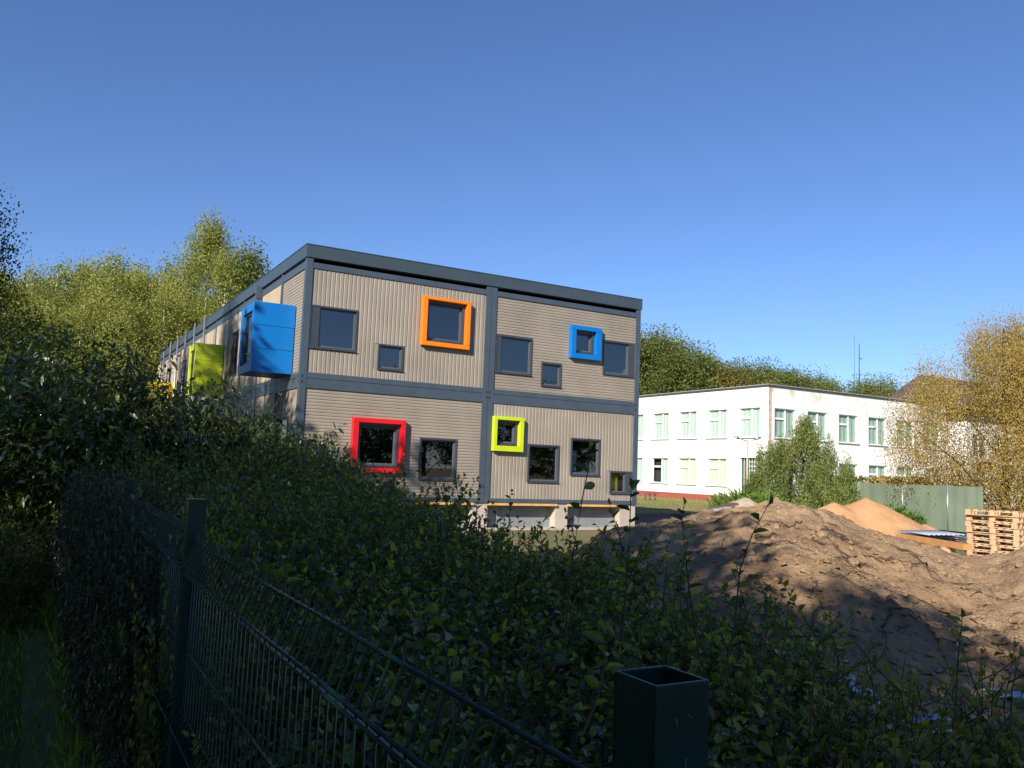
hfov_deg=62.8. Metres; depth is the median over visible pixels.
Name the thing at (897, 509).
tall weed
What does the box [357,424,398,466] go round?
window
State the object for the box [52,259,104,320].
birch tree
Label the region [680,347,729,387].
broadleaf tree
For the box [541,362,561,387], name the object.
window
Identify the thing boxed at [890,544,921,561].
dead branch
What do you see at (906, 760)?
shrub
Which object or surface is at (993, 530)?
pallet
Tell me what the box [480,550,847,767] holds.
hedge shrub
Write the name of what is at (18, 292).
birch tree
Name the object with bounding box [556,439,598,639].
leafy shoot
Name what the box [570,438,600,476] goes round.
window
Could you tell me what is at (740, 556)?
root tangle
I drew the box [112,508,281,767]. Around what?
hedge shrub
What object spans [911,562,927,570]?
dead branch
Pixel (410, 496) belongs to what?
hedge shrub
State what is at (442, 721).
hedge shrub
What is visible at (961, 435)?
white wing
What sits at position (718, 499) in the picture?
tall weed
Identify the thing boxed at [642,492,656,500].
garden bench
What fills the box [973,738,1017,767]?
shrub
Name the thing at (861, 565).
root tangle
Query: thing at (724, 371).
broadleaf tree
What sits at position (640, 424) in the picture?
window
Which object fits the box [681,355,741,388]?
broadleaf tree
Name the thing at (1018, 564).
earth clod
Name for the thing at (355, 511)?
hedge shrub
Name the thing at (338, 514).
hedge shrub
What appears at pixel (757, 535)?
earth clod
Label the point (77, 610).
hedge
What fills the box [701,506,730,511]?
broken slab
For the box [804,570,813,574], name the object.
earth clod
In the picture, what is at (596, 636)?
leafy shoot
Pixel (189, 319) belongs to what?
birch tree
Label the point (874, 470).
window
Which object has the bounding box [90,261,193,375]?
birch tree
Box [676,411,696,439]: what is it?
window
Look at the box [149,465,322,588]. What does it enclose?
hedge shrub
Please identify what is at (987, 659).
soil crumbs
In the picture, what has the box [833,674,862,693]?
broken block
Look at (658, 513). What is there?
kerb
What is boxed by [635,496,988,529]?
lawn
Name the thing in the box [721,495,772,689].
leafy shoot
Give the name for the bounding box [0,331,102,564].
broadleaf bush
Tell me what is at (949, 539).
corrugated sheet
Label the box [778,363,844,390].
broadleaf tree
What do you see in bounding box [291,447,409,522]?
hedge shrub
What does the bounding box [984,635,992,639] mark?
earth clod
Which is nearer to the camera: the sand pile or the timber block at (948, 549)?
the timber block at (948, 549)
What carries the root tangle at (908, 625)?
on the dirt mound
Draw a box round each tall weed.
[705,486,766,508]
[728,490,799,504]
[879,502,917,519]
[899,509,926,524]
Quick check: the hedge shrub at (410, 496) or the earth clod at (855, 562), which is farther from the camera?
the earth clod at (855, 562)
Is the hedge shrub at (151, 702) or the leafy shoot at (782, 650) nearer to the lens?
the leafy shoot at (782, 650)
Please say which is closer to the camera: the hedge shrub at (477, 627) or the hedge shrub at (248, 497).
the hedge shrub at (477, 627)
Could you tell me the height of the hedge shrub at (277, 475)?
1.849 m
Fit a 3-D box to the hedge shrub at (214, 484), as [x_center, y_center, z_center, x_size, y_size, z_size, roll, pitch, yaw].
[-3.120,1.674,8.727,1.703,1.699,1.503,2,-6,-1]
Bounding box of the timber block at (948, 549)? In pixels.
[941,546,955,552]
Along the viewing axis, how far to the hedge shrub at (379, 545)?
5.40 m
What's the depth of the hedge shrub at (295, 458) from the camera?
10.71 m
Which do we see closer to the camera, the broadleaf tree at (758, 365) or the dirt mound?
the dirt mound
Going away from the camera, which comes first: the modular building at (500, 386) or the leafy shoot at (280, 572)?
the leafy shoot at (280, 572)
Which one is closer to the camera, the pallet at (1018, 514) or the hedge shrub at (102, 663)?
the hedge shrub at (102, 663)
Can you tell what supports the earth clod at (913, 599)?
on the dirt mound
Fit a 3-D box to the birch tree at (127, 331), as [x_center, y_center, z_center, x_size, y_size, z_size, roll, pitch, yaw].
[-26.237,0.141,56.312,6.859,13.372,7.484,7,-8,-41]
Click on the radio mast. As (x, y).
(859, 359)
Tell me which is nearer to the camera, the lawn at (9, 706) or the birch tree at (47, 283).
the lawn at (9, 706)
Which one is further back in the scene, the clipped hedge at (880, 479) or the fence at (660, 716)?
the clipped hedge at (880, 479)
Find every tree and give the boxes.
[0,183,31,340]
[0,254,74,353]
[0,264,26,323]
[0,301,52,378]
[0,302,124,402]
[0,321,140,507]
[1,274,38,320]
[13,249,105,359]
[14,292,87,378]
[21,265,70,307]
[35,244,168,361]
[42,285,121,392]
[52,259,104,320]
[54,250,123,296]
[73,288,160,405]
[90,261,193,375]
[99,257,164,318]
[103,280,195,406]
[138,247,196,317]
[140,288,198,371]
[151,204,240,343]
[159,262,210,320]
[191,235,249,324]
[209,230,272,311]
[639,323,697,394]
[639,325,708,394]
[639,333,664,394]
[641,339,726,394]
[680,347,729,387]
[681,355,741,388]
[700,357,771,388]
[725,355,782,386]
[730,359,800,386]
[731,413,861,508]
[769,365,808,381]
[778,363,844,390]
[804,373,849,392]
[840,379,890,395]
[845,372,902,396]
[873,300,1023,531]
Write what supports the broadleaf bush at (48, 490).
on the ground at (584, 536)
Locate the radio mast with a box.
[859,343,861,377]
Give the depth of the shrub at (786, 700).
3.13 m
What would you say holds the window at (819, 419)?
in the white building at (691, 446)
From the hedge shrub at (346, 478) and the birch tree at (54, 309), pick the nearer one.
the hedge shrub at (346, 478)
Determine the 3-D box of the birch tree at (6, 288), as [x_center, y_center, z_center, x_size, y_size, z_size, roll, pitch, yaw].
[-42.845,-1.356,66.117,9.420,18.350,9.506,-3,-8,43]
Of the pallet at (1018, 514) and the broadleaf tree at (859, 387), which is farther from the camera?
the broadleaf tree at (859, 387)
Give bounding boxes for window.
[229,329,239,377]
[275,416,288,446]
[308,304,358,352]
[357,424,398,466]
[377,343,403,371]
[418,437,456,480]
[427,301,463,344]
[494,334,532,375]
[497,421,516,445]
[527,444,559,482]
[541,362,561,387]
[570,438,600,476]
[576,332,593,354]
[602,340,634,377]
[609,471,631,493]
[637,458,642,482]
[638,415,642,439]
[649,458,668,483]
[650,413,668,439]
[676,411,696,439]
[676,458,696,485]
[704,459,725,486]
[705,409,727,438]
[740,407,759,437]
[773,408,793,439]
[808,411,828,442]
[838,414,859,444]
[839,464,855,475]
[869,417,888,446]
[869,465,884,482]
[897,420,911,448]
[897,467,912,483]
[924,423,941,450]
[973,434,984,456]
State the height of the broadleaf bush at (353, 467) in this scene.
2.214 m
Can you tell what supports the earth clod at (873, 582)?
on the dirt mound
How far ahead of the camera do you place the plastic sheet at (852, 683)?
6.42 m
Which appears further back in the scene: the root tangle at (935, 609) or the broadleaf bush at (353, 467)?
the broadleaf bush at (353, 467)
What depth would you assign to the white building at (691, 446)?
62.28 m
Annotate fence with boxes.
[84,466,708,767]
[811,481,983,531]
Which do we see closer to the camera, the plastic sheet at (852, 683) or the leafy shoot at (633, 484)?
the leafy shoot at (633, 484)
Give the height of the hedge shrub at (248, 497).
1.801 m
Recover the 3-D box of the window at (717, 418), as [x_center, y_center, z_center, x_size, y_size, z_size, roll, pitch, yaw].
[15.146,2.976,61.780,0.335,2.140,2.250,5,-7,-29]
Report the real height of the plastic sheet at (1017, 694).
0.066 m
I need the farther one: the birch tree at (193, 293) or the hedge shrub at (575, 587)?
the birch tree at (193, 293)
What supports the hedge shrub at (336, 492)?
on the ground at (584, 536)
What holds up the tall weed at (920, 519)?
on the asphalt yard at (646, 518)
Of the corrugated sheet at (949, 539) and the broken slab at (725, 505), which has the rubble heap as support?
the broken slab at (725, 505)
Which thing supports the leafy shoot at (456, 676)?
on the hedge shrub
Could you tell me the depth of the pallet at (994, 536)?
21.17 m
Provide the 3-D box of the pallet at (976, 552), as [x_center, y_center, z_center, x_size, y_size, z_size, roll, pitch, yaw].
[12.340,4.305,21.315,0.800,0.144,1.200,8,-8,-43]
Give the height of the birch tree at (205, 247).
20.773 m
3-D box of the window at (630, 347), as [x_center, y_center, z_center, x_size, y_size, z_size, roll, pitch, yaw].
[3.394,-0.798,26.839,1.258,1.110,0.145,5,-7,-29]
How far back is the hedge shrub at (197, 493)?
7.97 m
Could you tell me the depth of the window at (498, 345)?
24.82 m
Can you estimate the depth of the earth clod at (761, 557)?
9.53 m
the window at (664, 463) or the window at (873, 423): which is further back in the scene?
the window at (664, 463)
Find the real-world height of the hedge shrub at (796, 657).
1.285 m
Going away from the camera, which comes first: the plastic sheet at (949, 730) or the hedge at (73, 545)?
the plastic sheet at (949, 730)
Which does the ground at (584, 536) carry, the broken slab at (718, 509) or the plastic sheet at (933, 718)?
the plastic sheet at (933, 718)
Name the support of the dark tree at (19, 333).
on the lawn at (9, 706)
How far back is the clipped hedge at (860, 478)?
38.92 m
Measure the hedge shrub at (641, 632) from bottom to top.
1.382 m
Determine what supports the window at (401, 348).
in the modular building at (500, 386)
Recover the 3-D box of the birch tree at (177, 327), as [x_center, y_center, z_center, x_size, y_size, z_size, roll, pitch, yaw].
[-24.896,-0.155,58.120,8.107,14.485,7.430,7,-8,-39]
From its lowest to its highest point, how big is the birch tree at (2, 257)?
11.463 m
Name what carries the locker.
in the modular building at (500, 386)
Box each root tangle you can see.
[656,538,869,574]
[748,517,871,552]
[799,537,894,569]
[809,574,1016,654]
[828,556,1023,630]
[835,555,1023,599]
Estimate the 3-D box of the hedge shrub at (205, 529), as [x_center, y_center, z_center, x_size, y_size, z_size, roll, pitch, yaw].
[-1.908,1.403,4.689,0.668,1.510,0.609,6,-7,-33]
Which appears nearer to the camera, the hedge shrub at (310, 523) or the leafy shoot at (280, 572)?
the leafy shoot at (280, 572)
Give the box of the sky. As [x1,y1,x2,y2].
[0,0,1023,392]
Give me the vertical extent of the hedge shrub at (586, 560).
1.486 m
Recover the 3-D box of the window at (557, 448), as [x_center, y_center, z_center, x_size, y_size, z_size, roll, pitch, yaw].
[0.929,2.393,25.165,1.128,1.140,0.145,5,-7,-29]
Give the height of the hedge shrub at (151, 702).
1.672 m
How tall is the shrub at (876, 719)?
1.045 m
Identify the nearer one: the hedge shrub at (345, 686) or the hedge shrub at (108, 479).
the hedge shrub at (345, 686)
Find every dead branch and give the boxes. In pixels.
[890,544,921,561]
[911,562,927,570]
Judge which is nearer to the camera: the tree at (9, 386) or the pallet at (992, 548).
the tree at (9, 386)
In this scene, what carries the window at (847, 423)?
in the white building at (691, 446)
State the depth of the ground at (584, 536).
6.33 m
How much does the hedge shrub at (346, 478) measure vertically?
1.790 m
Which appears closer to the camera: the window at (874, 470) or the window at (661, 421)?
the window at (874, 470)
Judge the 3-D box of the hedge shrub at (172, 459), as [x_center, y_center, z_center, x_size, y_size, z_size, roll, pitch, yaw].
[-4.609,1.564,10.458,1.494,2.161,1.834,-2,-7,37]
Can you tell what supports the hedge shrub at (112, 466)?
on the ground at (584, 536)
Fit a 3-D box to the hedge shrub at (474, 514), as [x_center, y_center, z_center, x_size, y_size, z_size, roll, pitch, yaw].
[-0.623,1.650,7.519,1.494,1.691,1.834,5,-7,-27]
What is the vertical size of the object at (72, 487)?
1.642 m
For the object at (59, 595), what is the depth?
5.38 m
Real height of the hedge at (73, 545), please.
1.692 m
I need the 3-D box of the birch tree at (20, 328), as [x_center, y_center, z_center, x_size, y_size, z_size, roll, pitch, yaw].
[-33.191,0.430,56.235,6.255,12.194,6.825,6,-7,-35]
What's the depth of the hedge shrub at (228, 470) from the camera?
9.53 m
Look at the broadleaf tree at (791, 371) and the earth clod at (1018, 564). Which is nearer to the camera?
the earth clod at (1018, 564)
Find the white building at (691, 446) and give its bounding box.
[637,384,946,502]
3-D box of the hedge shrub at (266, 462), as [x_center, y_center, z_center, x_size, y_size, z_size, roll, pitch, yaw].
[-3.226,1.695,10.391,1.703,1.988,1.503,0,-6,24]
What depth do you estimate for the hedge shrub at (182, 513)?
5.13 m
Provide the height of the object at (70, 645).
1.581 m
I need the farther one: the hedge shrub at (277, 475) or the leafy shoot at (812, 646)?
the hedge shrub at (277, 475)
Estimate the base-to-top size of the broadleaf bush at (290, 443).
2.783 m
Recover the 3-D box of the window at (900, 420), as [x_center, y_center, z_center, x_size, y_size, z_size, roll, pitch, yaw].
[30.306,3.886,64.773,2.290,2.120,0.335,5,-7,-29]
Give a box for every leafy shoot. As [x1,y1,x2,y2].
[270,541,301,600]
[308,433,323,499]
[422,602,469,719]
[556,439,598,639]
[579,618,624,740]
[613,477,641,639]
[670,497,704,659]
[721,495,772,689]
[761,612,794,719]
[805,611,831,729]
[946,608,974,719]
[999,645,1023,729]
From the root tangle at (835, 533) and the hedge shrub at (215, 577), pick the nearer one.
the hedge shrub at (215, 577)
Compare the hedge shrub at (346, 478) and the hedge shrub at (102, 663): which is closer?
the hedge shrub at (102, 663)
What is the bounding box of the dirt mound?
[550,497,1023,722]
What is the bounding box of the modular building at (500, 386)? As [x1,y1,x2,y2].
[143,243,642,529]
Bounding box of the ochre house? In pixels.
[888,374,1022,421]
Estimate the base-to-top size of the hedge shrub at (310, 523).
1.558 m
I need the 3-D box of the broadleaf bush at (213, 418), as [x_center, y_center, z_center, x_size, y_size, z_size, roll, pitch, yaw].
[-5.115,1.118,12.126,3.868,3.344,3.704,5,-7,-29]
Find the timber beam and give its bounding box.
[899,534,971,549]
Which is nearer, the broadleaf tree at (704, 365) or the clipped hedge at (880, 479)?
the clipped hedge at (880, 479)
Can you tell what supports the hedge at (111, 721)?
on the ground at (584, 536)
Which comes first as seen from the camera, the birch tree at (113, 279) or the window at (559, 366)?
the window at (559, 366)
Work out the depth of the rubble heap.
23.59 m
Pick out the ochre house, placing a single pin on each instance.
(900, 392)
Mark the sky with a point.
(804, 183)
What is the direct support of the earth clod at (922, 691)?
on the dirt mound
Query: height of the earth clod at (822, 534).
0.113 m
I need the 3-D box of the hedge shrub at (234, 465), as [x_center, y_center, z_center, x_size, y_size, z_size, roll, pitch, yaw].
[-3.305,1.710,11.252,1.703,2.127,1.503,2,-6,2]
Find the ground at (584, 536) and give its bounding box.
[20,508,1023,767]
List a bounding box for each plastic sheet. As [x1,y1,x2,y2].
[849,677,887,710]
[907,713,964,723]
[916,728,951,733]
[979,688,1023,698]
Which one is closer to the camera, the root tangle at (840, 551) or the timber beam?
the root tangle at (840, 551)
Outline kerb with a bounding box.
[635,512,696,515]
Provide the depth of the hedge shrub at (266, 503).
8.08 m
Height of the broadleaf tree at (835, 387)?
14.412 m
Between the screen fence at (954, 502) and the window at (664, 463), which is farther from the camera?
the window at (664, 463)
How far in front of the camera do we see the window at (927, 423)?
66.62 m
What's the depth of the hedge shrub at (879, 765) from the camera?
2.58 m
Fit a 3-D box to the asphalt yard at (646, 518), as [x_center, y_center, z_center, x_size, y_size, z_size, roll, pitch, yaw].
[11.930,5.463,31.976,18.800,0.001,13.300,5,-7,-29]
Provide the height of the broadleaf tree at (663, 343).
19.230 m
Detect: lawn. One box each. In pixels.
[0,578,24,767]
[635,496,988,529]
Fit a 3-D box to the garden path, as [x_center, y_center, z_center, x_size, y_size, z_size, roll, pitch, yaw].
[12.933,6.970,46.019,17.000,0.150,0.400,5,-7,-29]
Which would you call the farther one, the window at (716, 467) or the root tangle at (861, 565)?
the window at (716, 467)
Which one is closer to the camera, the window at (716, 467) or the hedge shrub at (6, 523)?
the hedge shrub at (6, 523)
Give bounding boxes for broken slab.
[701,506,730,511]
[709,502,738,508]
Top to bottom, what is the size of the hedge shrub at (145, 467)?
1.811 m
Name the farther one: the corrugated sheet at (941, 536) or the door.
the door
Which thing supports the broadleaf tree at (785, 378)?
on the ground at (584, 536)
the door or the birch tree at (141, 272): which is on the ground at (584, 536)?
the birch tree at (141, 272)
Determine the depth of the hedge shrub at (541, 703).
3.21 m
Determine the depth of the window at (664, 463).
66.76 m
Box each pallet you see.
[965,509,1023,517]
[965,520,1023,528]
[966,515,1023,522]
[966,526,1023,534]
[967,532,1023,540]
[967,537,1023,546]
[967,549,1008,555]
[968,543,1020,551]
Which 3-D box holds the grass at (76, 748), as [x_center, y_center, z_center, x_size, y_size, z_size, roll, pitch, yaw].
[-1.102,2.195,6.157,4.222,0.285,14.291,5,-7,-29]
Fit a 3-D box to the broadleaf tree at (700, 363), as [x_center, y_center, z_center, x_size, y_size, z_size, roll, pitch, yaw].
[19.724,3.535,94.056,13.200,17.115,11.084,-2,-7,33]
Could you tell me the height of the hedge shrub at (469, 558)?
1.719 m
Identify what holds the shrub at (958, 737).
on the ground at (584, 536)
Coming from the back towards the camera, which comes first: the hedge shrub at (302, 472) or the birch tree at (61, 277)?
the birch tree at (61, 277)
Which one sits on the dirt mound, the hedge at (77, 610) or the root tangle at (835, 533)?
the root tangle at (835, 533)
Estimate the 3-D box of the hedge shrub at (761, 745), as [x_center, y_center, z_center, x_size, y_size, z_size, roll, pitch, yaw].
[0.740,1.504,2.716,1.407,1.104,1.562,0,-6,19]
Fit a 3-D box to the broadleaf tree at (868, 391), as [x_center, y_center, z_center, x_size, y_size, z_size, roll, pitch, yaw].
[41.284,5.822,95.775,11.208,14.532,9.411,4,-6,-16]
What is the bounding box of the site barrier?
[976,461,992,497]
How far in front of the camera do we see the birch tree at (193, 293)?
85.07 m
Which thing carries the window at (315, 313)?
in the modular building at (500, 386)
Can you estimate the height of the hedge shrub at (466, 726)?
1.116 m
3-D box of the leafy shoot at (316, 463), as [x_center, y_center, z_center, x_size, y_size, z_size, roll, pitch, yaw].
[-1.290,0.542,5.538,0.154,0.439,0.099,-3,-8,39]
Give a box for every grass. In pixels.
[33,575,585,767]
[636,496,712,512]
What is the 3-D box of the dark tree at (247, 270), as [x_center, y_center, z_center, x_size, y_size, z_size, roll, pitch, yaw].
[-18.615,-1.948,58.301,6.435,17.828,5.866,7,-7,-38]
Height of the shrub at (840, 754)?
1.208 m
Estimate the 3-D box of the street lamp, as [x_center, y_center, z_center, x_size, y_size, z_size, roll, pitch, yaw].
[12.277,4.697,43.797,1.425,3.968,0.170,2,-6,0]
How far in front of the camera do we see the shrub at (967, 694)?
2.86 m
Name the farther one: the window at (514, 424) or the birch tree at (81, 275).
the birch tree at (81, 275)
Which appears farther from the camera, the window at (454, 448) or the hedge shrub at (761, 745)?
the window at (454, 448)
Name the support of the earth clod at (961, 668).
on the dirt mound
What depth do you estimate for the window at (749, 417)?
59.16 m
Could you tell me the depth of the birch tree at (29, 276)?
70.81 m
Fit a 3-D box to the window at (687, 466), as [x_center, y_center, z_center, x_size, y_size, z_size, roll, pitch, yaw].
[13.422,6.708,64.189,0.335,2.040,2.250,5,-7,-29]
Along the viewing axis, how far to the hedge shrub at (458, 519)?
6.69 m
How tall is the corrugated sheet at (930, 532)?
0.080 m
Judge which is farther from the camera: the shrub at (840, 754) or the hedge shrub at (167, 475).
the hedge shrub at (167, 475)
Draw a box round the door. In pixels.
[742,458,761,490]
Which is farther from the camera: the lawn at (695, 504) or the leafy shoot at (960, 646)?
the lawn at (695, 504)
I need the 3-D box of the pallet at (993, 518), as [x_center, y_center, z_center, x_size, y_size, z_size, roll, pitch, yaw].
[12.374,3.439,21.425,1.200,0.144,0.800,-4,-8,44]
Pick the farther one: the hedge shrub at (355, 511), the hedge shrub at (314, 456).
the hedge shrub at (314, 456)
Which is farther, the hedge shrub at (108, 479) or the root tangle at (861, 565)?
the root tangle at (861, 565)
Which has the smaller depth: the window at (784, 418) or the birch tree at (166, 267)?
the window at (784, 418)
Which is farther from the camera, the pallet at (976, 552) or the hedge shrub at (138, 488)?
the pallet at (976, 552)
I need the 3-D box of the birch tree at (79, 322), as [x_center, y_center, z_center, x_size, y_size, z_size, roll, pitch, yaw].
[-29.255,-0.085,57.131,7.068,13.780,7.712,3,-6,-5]
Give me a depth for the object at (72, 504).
7.78 m
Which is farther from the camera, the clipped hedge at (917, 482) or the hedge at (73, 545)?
the clipped hedge at (917, 482)
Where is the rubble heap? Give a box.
[729,497,757,507]
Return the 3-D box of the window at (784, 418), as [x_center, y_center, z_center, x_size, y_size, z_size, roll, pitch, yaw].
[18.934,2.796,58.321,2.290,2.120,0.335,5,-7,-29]
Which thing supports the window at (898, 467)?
in the white building at (691, 446)
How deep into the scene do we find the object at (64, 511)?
9.01 m
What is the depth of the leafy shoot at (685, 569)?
3.00 m
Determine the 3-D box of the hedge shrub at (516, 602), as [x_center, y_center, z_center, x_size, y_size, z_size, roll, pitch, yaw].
[-0.138,1.533,4.958,1.493,1.439,1.458,6,-7,-35]
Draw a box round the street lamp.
[734,435,760,485]
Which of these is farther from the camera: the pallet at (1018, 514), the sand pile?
the sand pile
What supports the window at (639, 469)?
in the white building at (691, 446)
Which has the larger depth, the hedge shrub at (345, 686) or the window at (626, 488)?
the window at (626, 488)
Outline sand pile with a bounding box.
[818,497,962,540]
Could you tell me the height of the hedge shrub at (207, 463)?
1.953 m
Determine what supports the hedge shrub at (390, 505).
on the ground at (584, 536)
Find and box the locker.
[611,474,617,490]
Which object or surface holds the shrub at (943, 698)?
on the ground at (584, 536)
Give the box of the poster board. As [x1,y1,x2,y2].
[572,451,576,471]
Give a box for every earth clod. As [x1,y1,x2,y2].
[754,533,761,538]
[756,554,767,561]
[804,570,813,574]
[816,531,828,537]
[836,643,844,650]
[848,557,860,566]
[864,612,874,618]
[866,580,876,586]
[905,594,918,603]
[910,687,925,694]
[938,570,947,575]
[954,664,964,671]
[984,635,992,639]
[1015,562,1022,567]
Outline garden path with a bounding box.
[635,508,706,509]
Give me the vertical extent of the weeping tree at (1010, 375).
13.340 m
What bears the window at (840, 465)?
in the white building at (691, 446)
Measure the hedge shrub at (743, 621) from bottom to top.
1.292 m
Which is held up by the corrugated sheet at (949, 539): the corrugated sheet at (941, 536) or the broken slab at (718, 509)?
the corrugated sheet at (941, 536)
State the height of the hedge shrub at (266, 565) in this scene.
1.602 m
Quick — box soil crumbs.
[594,498,1023,713]
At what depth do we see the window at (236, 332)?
29.55 m
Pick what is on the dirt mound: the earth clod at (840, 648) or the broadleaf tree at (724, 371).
the earth clod at (840, 648)
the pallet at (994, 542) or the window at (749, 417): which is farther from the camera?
the window at (749, 417)
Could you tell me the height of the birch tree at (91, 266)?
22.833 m
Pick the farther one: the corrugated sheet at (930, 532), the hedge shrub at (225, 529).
the corrugated sheet at (930, 532)
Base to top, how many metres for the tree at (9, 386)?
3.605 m
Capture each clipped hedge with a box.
[829,475,867,482]
[864,475,906,483]
[898,475,938,484]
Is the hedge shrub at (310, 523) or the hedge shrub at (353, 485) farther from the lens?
the hedge shrub at (353, 485)
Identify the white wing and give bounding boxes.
[946,416,1022,507]
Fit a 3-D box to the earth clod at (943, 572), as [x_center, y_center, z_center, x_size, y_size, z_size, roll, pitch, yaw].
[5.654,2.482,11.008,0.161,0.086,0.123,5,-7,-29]
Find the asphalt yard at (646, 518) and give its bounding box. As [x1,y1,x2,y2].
[635,515,1012,539]
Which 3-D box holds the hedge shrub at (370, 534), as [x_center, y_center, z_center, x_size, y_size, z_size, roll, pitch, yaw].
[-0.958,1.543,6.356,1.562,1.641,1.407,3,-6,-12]
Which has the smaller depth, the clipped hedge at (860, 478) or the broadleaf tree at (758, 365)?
the clipped hedge at (860, 478)
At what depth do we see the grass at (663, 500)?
51.35 m
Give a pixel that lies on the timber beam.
(945, 543)
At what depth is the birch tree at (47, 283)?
80.77 m
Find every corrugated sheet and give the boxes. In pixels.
[896,532,966,537]
[897,535,966,540]
[898,530,965,534]
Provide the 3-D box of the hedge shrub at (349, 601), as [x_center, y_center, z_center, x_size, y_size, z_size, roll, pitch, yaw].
[-0.770,1.460,4.548,1.562,1.452,1.407,3,-6,-9]
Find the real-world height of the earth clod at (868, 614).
0.076 m
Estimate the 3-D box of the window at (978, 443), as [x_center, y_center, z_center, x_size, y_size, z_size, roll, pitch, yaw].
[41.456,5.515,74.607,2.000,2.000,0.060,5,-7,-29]
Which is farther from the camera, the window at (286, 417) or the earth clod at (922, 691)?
the window at (286, 417)
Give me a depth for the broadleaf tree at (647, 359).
97.42 m
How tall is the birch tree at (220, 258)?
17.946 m
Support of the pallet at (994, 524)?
on the pallet at (993, 530)
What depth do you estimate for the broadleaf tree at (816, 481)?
37.99 m
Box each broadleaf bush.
[0,323,215,589]
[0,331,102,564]
[68,345,277,493]
[188,392,367,494]
[264,435,384,494]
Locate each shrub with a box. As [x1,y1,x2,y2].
[0,497,54,613]
[37,450,240,546]
[39,447,183,533]
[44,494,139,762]
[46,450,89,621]
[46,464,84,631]
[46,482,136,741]
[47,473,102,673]
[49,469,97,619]
[49,469,249,580]
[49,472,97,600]
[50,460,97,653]
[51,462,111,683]
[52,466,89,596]
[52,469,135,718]
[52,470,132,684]
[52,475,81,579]
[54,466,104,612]
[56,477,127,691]
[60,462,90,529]
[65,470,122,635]
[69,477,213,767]
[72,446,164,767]
[75,422,208,485]
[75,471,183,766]
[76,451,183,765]
[83,485,326,599]
[86,500,183,586]
[87,506,238,761]
[93,456,227,509]
[94,489,384,765]
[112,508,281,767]
[126,500,220,585]
[128,482,313,767]
[132,430,234,495]
[136,478,256,532]
[136,480,212,538]
[137,550,250,606]
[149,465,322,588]
[154,532,499,767]
[160,463,288,531]
[161,442,262,498]
[163,449,295,515]
[172,454,339,556]
[181,566,587,767]
[184,441,317,504]
[201,480,317,526]
[203,494,382,728]
[208,469,383,589]
[209,432,329,490]
[218,488,412,601]
[223,452,332,525]
[224,442,359,515]
[234,518,501,756]
[238,438,350,498]
[245,460,401,562]
[249,474,388,533]
[254,427,366,498]
[262,478,469,671]
[285,480,477,601]
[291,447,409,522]
[297,465,409,513]
[306,461,471,564]
[310,486,444,524]
[324,542,595,762]
[331,488,472,551]
[360,571,764,767]
[364,522,594,712]
[372,469,552,601]
[377,473,519,583]
[387,473,575,641]
[388,687,611,767]
[458,508,634,621]
[473,539,744,762]
[474,498,705,706]
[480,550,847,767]
[533,659,951,767]
[568,560,863,749]
[576,573,917,767]
[656,619,910,767]
[714,636,966,767]
[714,747,908,767]
[752,630,1023,767]
[809,672,1022,767]
[832,658,1020,767]
[918,641,1023,767]
[948,628,1023,767]
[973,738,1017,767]
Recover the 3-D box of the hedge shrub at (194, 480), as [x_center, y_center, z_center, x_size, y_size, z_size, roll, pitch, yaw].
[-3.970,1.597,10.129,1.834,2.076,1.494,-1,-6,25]
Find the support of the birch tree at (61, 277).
on the ground at (584, 536)
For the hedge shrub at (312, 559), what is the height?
1.543 m

